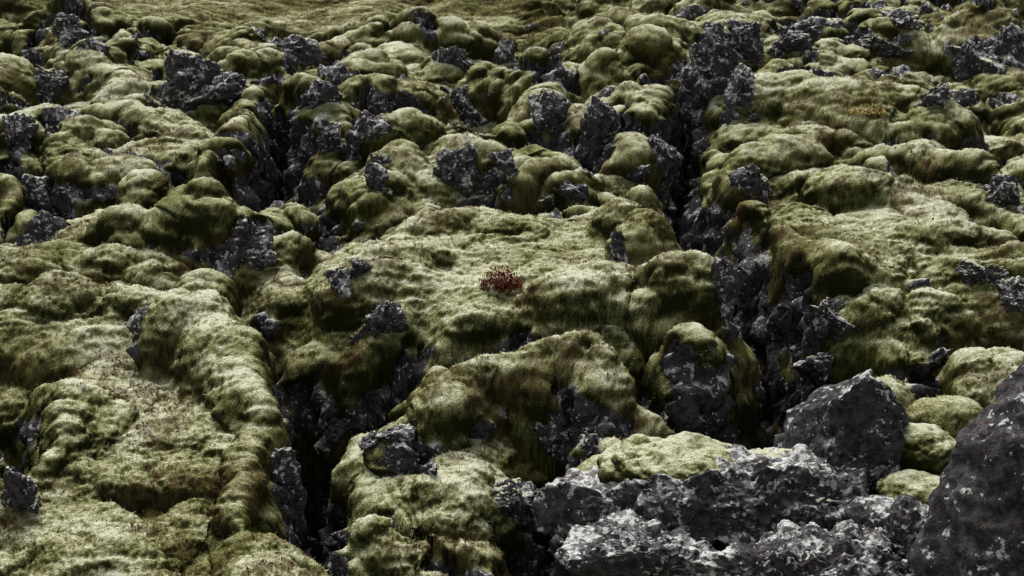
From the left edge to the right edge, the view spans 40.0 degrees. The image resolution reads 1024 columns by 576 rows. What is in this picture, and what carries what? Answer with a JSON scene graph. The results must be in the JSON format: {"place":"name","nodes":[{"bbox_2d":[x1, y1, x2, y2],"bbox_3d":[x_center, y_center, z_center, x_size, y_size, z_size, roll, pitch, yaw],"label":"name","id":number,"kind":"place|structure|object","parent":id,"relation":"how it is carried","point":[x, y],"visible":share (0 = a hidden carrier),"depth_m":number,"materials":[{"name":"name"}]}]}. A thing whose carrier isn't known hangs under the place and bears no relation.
{"place":"outdoors","nodes":[
{"label":"outdoors","id":0,"kind":"place"},
{"bbox_2d":[0,0,1023,575],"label":"lava field terrain","id":1,"kind":"structure","parent":0,"point":[764,322],"depth_m":14.86,"materials":[{"name":"green plant"}]},
{"bbox_2d":[0,466,37,512],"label":"lava rock","id":2,"kind":"object","parent":1,"relation":"on","point":[19,490],"visible":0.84,"depth_m":11.09,"materials":[{"name":"grey stone"}]},
{"bbox_2d":[2,112,38,151],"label":"lava rock","id":3,"kind":"object","parent":1,"relation":"on","point":[21,130],"visible":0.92,"depth_m":18.31,"materials":[{"name":"grey stone"}]},
{"bbox_2d":[15,234,36,245],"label":"lava rock","id":4,"kind":"object","parent":1,"relation":"on","point":[21,239],"visible":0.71,"depth_m":15.36,"materials":[{"name":"grey stone"}]},
{"bbox_2d":[27,494,41,513],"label":"lava rock","id":5,"kind":"object","parent":1,"relation":"on","point":[35,504],"visible":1,"depth_m":11.10,"materials":[{"name":"grey stone"}]},
{"bbox_2d":[21,174,55,214],"bbox_3d":[-5.854,-1.008,17.599,0.362,0.867,0.455,2,10,10],"label":"lava pinnacle","id":6,"kind":"object","parent":1,"relation":"on","point":[38,189],"visible":0.66,"depth_m":17.40,"materials":[{"name":"grey stone"}]},
{"bbox_2d":[24,210,66,241],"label":"lava rock","id":7,"kind":"object","parent":1,"relation":"on","point":[44,226],"visible":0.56,"depth_m":16.29,"materials":[{"name":"grey stone"}]},
{"bbox_2d":[34,67,69,102],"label":"lava rock","id":8,"kind":"object","parent":1,"relation":"on","point":[52,84],"visible":0.81,"depth_m":21.14,"materials":[{"name":"grey stone"}]},
{"bbox_2d":[52,12,89,47],"bbox_3d":[-7.114,-3.969,22.759,0.841,0.965,0.502,8,12,40],"label":"lava pinnacle","id":9,"kind":"object","parent":1,"relation":"on","point":[67,31],"visible":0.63,"depth_m":22.62,"materials":[{"name":"grey stone"}]},
{"bbox_2d":[75,38,110,55],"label":"lava rock","id":10,"kind":"object","parent":1,"relation":"on","point":[93,44],"visible":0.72,"depth_m":21.66,"materials":[{"name":"grey stone"}]},
{"bbox_2d":[156,46,225,112],"bbox_3d":[-4.689,-2.850,20.760,1.275,1.370,1.509,-10,2,9],"label":"lava rock","id":11,"kind":"object","parent":1,"relation":"on","point":[188,72],"visible":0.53,"depth_m":20.21,"materials":[{"name":"grey stone"}]},
{"bbox_2d":[182,71,245,110],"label":"lava rock","id":12,"kind":"object","parent":1,"relation":"on","point":[227,88],"visible":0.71,"depth_m":20.02,"materials":[{"name":"grey stone"}]},
{"bbox_2d":[214,213,273,278],"bbox_3d":[-2.986,-0.424,15.575,0.718,0.819,0.518,-2,10,-10],"label":"lava rock","id":13,"kind":"object","parent":1,"relation":"on","point":[243,242],"visible":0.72,"depth_m":15.42,"materials":[{"name":"grey stone"}]},
{"bbox_2d":[245,249,276,271],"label":"lava rock","id":14,"kind":"object","parent":1,"relation":"on","point":[261,260],"visible":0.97,"depth_m":15.39,"materials":[{"name":"grey stone"}]},
{"bbox_2d":[269,447,300,505],"bbox_3d":[-1.913,1.566,11.746,0.310,0.536,0.295,-4,10,-21],"label":"lava pinnacle","id":15,"kind":"object","parent":1,"relation":"on","point":[284,462],"visible":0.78,"depth_m":11.67,"materials":[{"name":"grey stone"}]},
{"bbox_2d":[274,34,322,69],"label":"lava rock","id":16,"kind":"object","parent":1,"relation":"on","point":[306,52],"visible":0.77,"depth_m":21.45,"materials":[{"name":"grey stone"}]},
{"bbox_2d":[294,79,342,116],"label":"lava rock","id":17,"kind":"object","parent":1,"relation":"on","point":[318,92],"visible":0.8,"depth_m":18.78,"materials":[{"name":"grey stone"}]},
{"bbox_2d":[319,50,326,60],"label":"lava rock","id":18,"kind":"object","parent":1,"relation":"on","point":[323,55],"visible":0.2,"depth_m":22.39,"materials":[{"name":"grey stone"}]},
{"bbox_2d":[314,117,342,157],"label":"lava pinnacle","id":19,"kind":"object","parent":1,"relation":"on","point":[329,137],"visible":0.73,"depth_m":18.16,"materials":[{"name":"grey stone"}]},
{"bbox_2d":[313,418,352,458],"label":"lava rock","id":20,"kind":"object","parent":1,"relation":"on","point":[325,444],"visible":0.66,"depth_m":13.41,"materials":[{"name":"grey stone"}]},
{"bbox_2d":[324,268,352,299],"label":"rock","id":21,"kind":"object","parent":1,"relation":"on","point":[340,280],"visible":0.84,"depth_m":13.88,"materials":[{"name":"grey stone"}]},
{"bbox_2d":[349,332,359,344],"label":"lava rock","id":22,"kind":"object","parent":1,"relation":"on","point":[355,337],"visible":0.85,"depth_m":13.57,"materials":[{"name":"grey stone"}]},
{"bbox_2d":[351,258,370,277],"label":"lava rock","id":23,"kind":"object","parent":1,"relation":"on","point":[360,266],"visible":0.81,"depth_m":13.97,"materials":[{"name":"grey stone"}]},
{"bbox_2d":[342,110,392,161],"bbox_3d":[-1.810,-1.796,18.211,0.758,1.031,0.886,-7,12,-36],"label":"lava rock","id":24,"kind":"object","parent":1,"relation":"on","point":[368,126],"visible":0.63,"depth_m":17.86,"materials":[{"name":"grey stone"}]},
{"bbox_2d":[358,430,381,449],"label":"lava rock","id":25,"kind":"object","parent":1,"relation":"on","point":[369,441],"visible":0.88,"depth_m":12.15,"materials":[{"name":"grey stone"}]},
{"bbox_2d":[363,162,392,192],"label":"lava pinnacle","id":26,"kind":"object","parent":1,"relation":"on","point":[376,175],"visible":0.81,"depth_m":16.57,"materials":[{"name":"grey stone"}]},
{"bbox_2d":[370,153,393,165],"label":"lava rock","id":27,"kind":"object","parent":1,"relation":"on","point":[382,159],"visible":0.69,"depth_m":17.04,"materials":[{"name":"grey stone"}]},
{"bbox_2d":[359,298,408,347],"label":"lava rock","id":28,"kind":"object","parent":1,"relation":"on","point":[386,316],"visible":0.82,"depth_m":13.51,"materials":[{"name":"grey stone"}]},
{"bbox_2d":[385,187,391,196],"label":"lava rock","id":29,"kind":"object","parent":1,"relation":"on","point":[389,192],"visible":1,"depth_m":16.55,"materials":[{"name":"grey stone"}]},
{"bbox_2d":[375,423,415,447],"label":"lava rock","id":30,"kind":"object","parent":1,"relation":"on","point":[402,433],"visible":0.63,"depth_m":12.04,"materials":[{"name":"grey stone"}]},
{"bbox_2d":[378,441,419,476],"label":"lava rock","id":31,"kind":"object","parent":1,"relation":"on","point":[403,458],"visible":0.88,"depth_m":11.95,"materials":[{"name":"grey stone"}]},
{"bbox_2d":[420,461,437,475],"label":"lava rock","id":32,"kind":"object","parent":1,"relation":"on","point":[429,468],"visible":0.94,"depth_m":11.52,"materials":[{"name":"grey stone"}]},
{"bbox_2d":[433,148,472,198],"bbox_3d":[-0.722,-1.222,17.174,0.512,1.010,0.331,-8,15,7],"label":"lava pinnacle","id":33,"kind":"object","parent":1,"relation":"on","point":[449,169],"visible":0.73,"depth_m":17.04,"materials":[{"name":"grey stone"}]},
{"bbox_2d":[431,45,474,72],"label":"lava rock","id":34,"kind":"object","parent":1,"relation":"on","point":[455,55],"visible":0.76,"depth_m":21.27,"materials":[{"name":"grey stone"}]},
{"bbox_2d":[440,85,488,127],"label":"lava rock","id":35,"kind":"object","parent":1,"relation":"on","point":[465,109],"visible":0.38,"depth_m":20.57,"materials":[{"name":"grey stone"}]},
{"bbox_2d":[461,141,478,194],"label":"lava pinnacle","id":36,"kind":"object","parent":1,"relation":"on","point":[469,152],"visible":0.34,"depth_m":17.29,"materials":[{"name":"grey stone"}]},
{"bbox_2d":[474,170,501,195],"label":"lava rock","id":37,"kind":"object","parent":1,"relation":"on","point":[488,180],"visible":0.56,"depth_m":17.35,"materials":[{"name":"grey stone"}]},
{"bbox_2d":[479,265,523,292],"bbox_3d":[-0.116,-0.105,13.925,0.470,0.271,0.374,0,10,0],"label":"red shrub","id":38,"kind":"object","parent":1,"relation":"on","point":[495,280],"visible":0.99,"depth_m":13.88,"materials":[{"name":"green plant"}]},
{"bbox_2d":[488,148,519,184],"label":"lava pinnacle","id":39,"kind":"object","parent":1,"relation":"on","point":[503,162],"visible":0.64,"depth_m":16.98,"materials":[{"name":"grey stone"}]},
{"bbox_2d":[493,37,516,65],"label":"lava pinnacle","id":40,"kind":"object","parent":1,"relation":"on","point":[504,51],"visible":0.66,"depth_m":21.23,"materials":[{"name":"grey stone"}]},
{"bbox_2d":[500,186,512,201],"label":"lava rock","id":41,"kind":"object","parent":1,"relation":"on","point":[506,193],"visible":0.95,"depth_m":16.92,"materials":[{"name":"grey stone"}]},
{"bbox_2d":[0,0,1023,575],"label":"moss fuzz","id":42,"kind":"object","parent":1,"relation":"on","point":[424,292],"visible":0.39,"depth_m":14.10,"materials":[{"name":"green plant"}]},
{"bbox_2d":[0,0,1023,575],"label":"heath ground cover","id":43,"kind":"object","parent":1,"relation":"on","point":[382,284],"visible":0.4,"depth_m":14.25,"materials":[{"name":"green plant"}]},
{"bbox_2d":[493,475,539,527],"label":"lava rock","id":44,"kind":"object","parent":1,"relation":"on","point":[514,498],"visible":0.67,"depth_m":11.63,"materials":[{"name":"grey stone"}]},
{"bbox_2d":[537,193,553,206],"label":"lava rock","id":45,"kind":"object","parent":1,"relation":"on","point":[547,199],"visible":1,"depth_m":16.86,"materials":[{"name":"grey stone"}]},
{"bbox_2d":[527,88,570,142],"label":"lava rock","id":46,"kind":"object","parent":1,"relation":"on","point":[549,110],"visible":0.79,"depth_m":19.13,"materials":[{"name":"grey stone"}]},
{"bbox_2d":[529,414,570,462],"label":"lava rock","id":47,"kind":"object","parent":1,"relation":"on","point":[547,436],"visible":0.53,"depth_m":12.35,"materials":[{"name":"grey stone"}]},
{"bbox_2d":[553,180,588,204],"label":"lava rock","id":48,"kind":"object","parent":1,"relation":"on","point":[575,194],"visible":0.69,"depth_m":16.86,"materials":[{"name":"grey stone"}]},
{"bbox_2d":[578,431,602,458],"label":"lava rock","id":49,"kind":"object","parent":1,"relation":"on","point":[588,443],"visible":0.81,"depth_m":11.65,"materials":[{"name":"grey stone"}]},
{"bbox_2d":[574,96,620,171],"bbox_3d":[1.141,-2.013,18.870,0.596,1.133,0.565,6,11,33],"label":"lava rock","id":50,"kind":"object","parent":1,"relation":"on","point":[599,121],"visible":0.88,"depth_m":18.65,"materials":[{"name":"grey stone"}]},
{"bbox_2d":[602,143,616,158],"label":"lava rock","id":51,"kind":"object","parent":1,"relation":"on","point":[608,150],"visible":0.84,"depth_m":17.98,"materials":[{"name":"grey stone"}]},
{"bbox_2d":[609,228,627,263],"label":"lava pinnacle","id":52,"kind":"object","parent":1,"relation":"on","point":[617,248],"visible":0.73,"depth_m":13.94,"materials":[{"name":"grey stone"}]},
{"bbox_2d":[627,163,651,182],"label":"lava rock","id":53,"kind":"object","parent":1,"relation":"on","point":[641,173],"visible":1,"depth_m":17.57,"materials":[{"name":"grey stone"}]},
{"bbox_2d":[554,508,730,575],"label":"lava boulder","id":54,"kind":"object","parent":1,"relation":"on","point":[630,542],"visible":0.96,"depth_m":9.66,"materials":[{"name":"grey stone"}]},
{"bbox_2d":[647,133,682,196],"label":"lava rock","id":55,"kind":"object","parent":1,"relation":"on","point":[668,160],"visible":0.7,"depth_m":17.73,"materials":[{"name":"grey stone"}]},
{"bbox_2d":[678,37,740,150],"bbox_3d":[2.740,-2.498,19.241,0.984,1.882,0.636,-2,15,15],"label":"lava pinnacle","id":56,"kind":"object","parent":1,"relation":"on","point":[708,69],"visible":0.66,"depth_m":19.00,"materials":[{"name":"grey stone"}]},
{"bbox_2d":[532,444,901,550],"bbox_3d":[1.795,1.685,10.657,3.272,0.923,1.152,-2,10,-3],"label":"lava boulder","id":57,"kind":"object","parent":1,"relation":"on","point":[746,496],"visible":0.62,"depth_m":10.29,"materials":[{"name":"grey stone"}]},
{"bbox_2d":[597,444,624,483],"bbox_3d":[0.879,1.390,10.867,0.494,0.294,0.548,-9,17,-16],"label":"moss cushion","id":58,"kind":"object","parent":57,"relation":"on","point":[608,472],"visible":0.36,"depth_m":10.73,"materials":[{"name":"green plant"}]},
{"bbox_2d":[611,431,733,480],"bbox_3d":[1.304,1.347,10.793,1.099,0.401,0.866,6,17,-1],"label":"moss cushion","id":59,"kind":"object","parent":57,"relation":"on","point":[640,456],"visible":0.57,"depth_m":10.64,"materials":[{"name":"green plant"}]},
{"bbox_2d":[702,21,742,59],"bbox_3d":[3.329,-3.701,22.307,0.656,1.115,0.505,-9,-3,32],"label":"lava pinnacle","id":60,"kind":"object","parent":1,"relation":"on","point":[715,32],"visible":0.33,"depth_m":22.23,"materials":[{"name":"grey stone"}]},
{"bbox_2d":[711,255,742,318],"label":"lava rock","id":61,"kind":"object","parent":1,"relation":"on","point":[726,279],"visible":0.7,"depth_m":13.31,"materials":[{"name":"grey stone"}]},
{"bbox_2d":[718,63,755,128],"bbox_3d":[3.017,-2.422,18.779,0.467,1.146,0.382,14,8,-1],"label":"lava pinnacle","id":62,"kind":"object","parent":1,"relation":"on","point":[739,91],"visible":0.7,"depth_m":18.64,"materials":[{"name":"grey stone"}]},
{"bbox_2d":[725,19,764,63],"bbox_3d":[3.827,-3.699,22.609,0.665,1.246,0.621,-7,12,-38],"label":"lava pinnacle","id":63,"kind":"object","parent":1,"relation":"on","point":[746,36],"visible":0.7,"depth_m":22.37,"materials":[{"name":"grey stone"}]},
{"bbox_2d":[727,163,768,203],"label":"lava rock","id":64,"kind":"object","parent":1,"relation":"on","point":[748,180],"visible":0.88,"depth_m":16.66,"materials":[{"name":"grey stone"}]},
{"bbox_2d":[743,51,760,58],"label":"lava rock","id":65,"kind":"object","parent":1,"relation":"on","point":[755,56],"visible":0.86,"depth_m":22.33,"materials":[{"name":"grey stone"}]},
{"bbox_2d":[747,112,760,121],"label":"lava rock","id":66,"kind":"object","parent":1,"relation":"on","point":[754,117],"visible":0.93,"depth_m":18.59,"materials":[{"name":"grey stone"}]},
{"bbox_2d":[778,26,787,36],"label":"lava rock","id":67,"kind":"object","parent":1,"relation":"on","point":[782,30],"visible":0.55,"depth_m":23.85,"materials":[{"name":"grey stone"}]},
{"bbox_2d":[767,29,812,57],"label":"lava rock","id":68,"kind":"object","parent":1,"relation":"on","point":[790,41],"visible":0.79,"depth_m":22.18,"materials":[{"name":"grey stone"}]},
{"bbox_2d":[705,519,911,575],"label":"lava boulder","id":69,"kind":"object","parent":1,"relation":"on","point":[850,547],"visible":0.97,"depth_m":9.38,"materials":[{"name":"grey stone"}]},
{"bbox_2d":[792,352,834,386],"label":"lava rock","id":70,"kind":"object","parent":1,"relation":"on","point":[816,369],"visible":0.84,"depth_m":13.87,"materials":[{"name":"grey stone"}]},
{"bbox_2d":[790,16,843,43],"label":"lava rock","id":71,"kind":"object","parent":1,"relation":"on","point":[811,26],"visible":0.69,"depth_m":23.09,"materials":[{"name":"grey stone"}]},
{"bbox_2d":[803,297,855,341],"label":"lava rock","id":72,"kind":"object","parent":1,"relation":"on","point":[822,319],"visible":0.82,"depth_m":14.01,"materials":[{"name":"grey stone"}]},
{"bbox_2d":[782,369,908,472],"bbox_3d":[2.669,1.225,10.889,1.114,1.285,0.817,0,10,0],"label":"lava boulder","id":73,"kind":"object","parent":1,"relation":"on","point":[860,420],"visible":0.75,"depth_m":10.60,"materials":[{"name":"grey stone"}]},
{"bbox_2d":[847,103,887,115],"bbox_3d":[4.581,-2.309,18.150,0.527,0.166,0.429,0,10,0],"label":"yellow shrub","id":74,"kind":"object","parent":1,"relation":"on","point":[860,110],"visible":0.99,"depth_m":18.11,"materials":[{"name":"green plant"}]},
{"bbox_2d":[843,32,914,58],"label":"lava rock","id":75,"kind":"object","parent":1,"relation":"on","point":[888,49],"visible":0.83,"depth_m":22.53,"materials":[{"name":"grey stone"}]},
{"bbox_2d":[839,493,928,567],"bbox_3d":[2.753,1.788,9.597,0.715,0.761,0.942,8,4,-30],"label":"lava boulder","id":76,"kind":"object","parent":1,"relation":"on","point":[901,519],"visible":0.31,"depth_m":9.46,"materials":[{"name":"grey stone"}]},
{"bbox_2d":[881,8,918,28],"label":"lava rock","id":77,"kind":"object","parent":1,"relation":"on","point":[900,17],"visible":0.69,"depth_m":22.75,"materials":[{"name":"grey stone"}]},
{"bbox_2d":[875,469,939,505],"bbox_3d":[2.986,1.528,10.363,0.663,0.350,0.676,3,14,-18],"label":"moss cushion","id":78,"kind":"object","parent":1,"relation":"on","point":[920,486],"visible":0.36,"depth_m":10.21,"materials":[{"name":"green plant"}]},
{"bbox_2d":[899,423,955,475],"bbox_3d":[3.154,1.316,10.903,0.682,0.580,0.698,5,11,29],"label":"moss cushion","id":79,"kind":"object","parent":1,"relation":"on","point":[928,448],"visible":0.43,"depth_m":10.60,"materials":[{"name":"green plant"}]},
{"bbox_2d":[914,83,951,108],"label":"lava rock","id":80,"kind":"object","parent":1,"relation":"on","point":[939,94],"visible":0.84,"depth_m":18.26,"materials":[{"name":"grey stone"}]},
{"bbox_2d":[906,340,1023,575],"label":"lava boulder","id":81,"kind":"object","parent":1,"relation":"on","point":[973,525],"visible":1,"depth_m":8.46,"materials":[{"name":"grey stone"}]},
{"bbox_2d":[955,257,984,284],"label":"lava rock","id":82,"kind":"object","parent":1,"relation":"on","point":[969,271],"visible":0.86,"depth_m":14.63,"materials":[{"name":"grey stone"}]},
{"bbox_2d":[950,34,1021,82],"bbox_3d":[7.461,-3.450,22.223,0.804,1.105,1.159,-4,10,-24],"label":"lava rock","id":83,"kind":"object","parent":1,"relation":"on","point":[974,55],"visible":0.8,"depth_m":22.02,"materials":[{"name":"grey stone"}]},
{"bbox_2d":[984,263,1008,284],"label":"lava rock","id":84,"kind":"object","parent":1,"relation":"on","point":[993,273],"visible":0.77,"depth_m":14.58,"materials":[{"name":"grey stone"}]},
{"bbox_2d":[980,172,1021,207],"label":"lava rock","id":85,"kind":"object","parent":1,"relation":"on","point":[1002,190],"visible":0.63,"depth_m":16.26,"materials":[{"name":"grey stone"}]},
{"bbox_2d":[995,276,1023,312],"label":"lava rock","id":86,"kind":"object","parent":1,"relation":"on","point":[1011,291],"visible":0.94,"depth_m":14.29,"materials":[{"name":"grey stone"}]},
{"bbox_2d":[996,23,1023,69],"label":"lava rock","id":87,"kind":"object","parent":1,"relation":"on","point":[1011,36],"visible":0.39,"depth_m":21.95,"materials":[{"name":"grey stone"}]}
]}

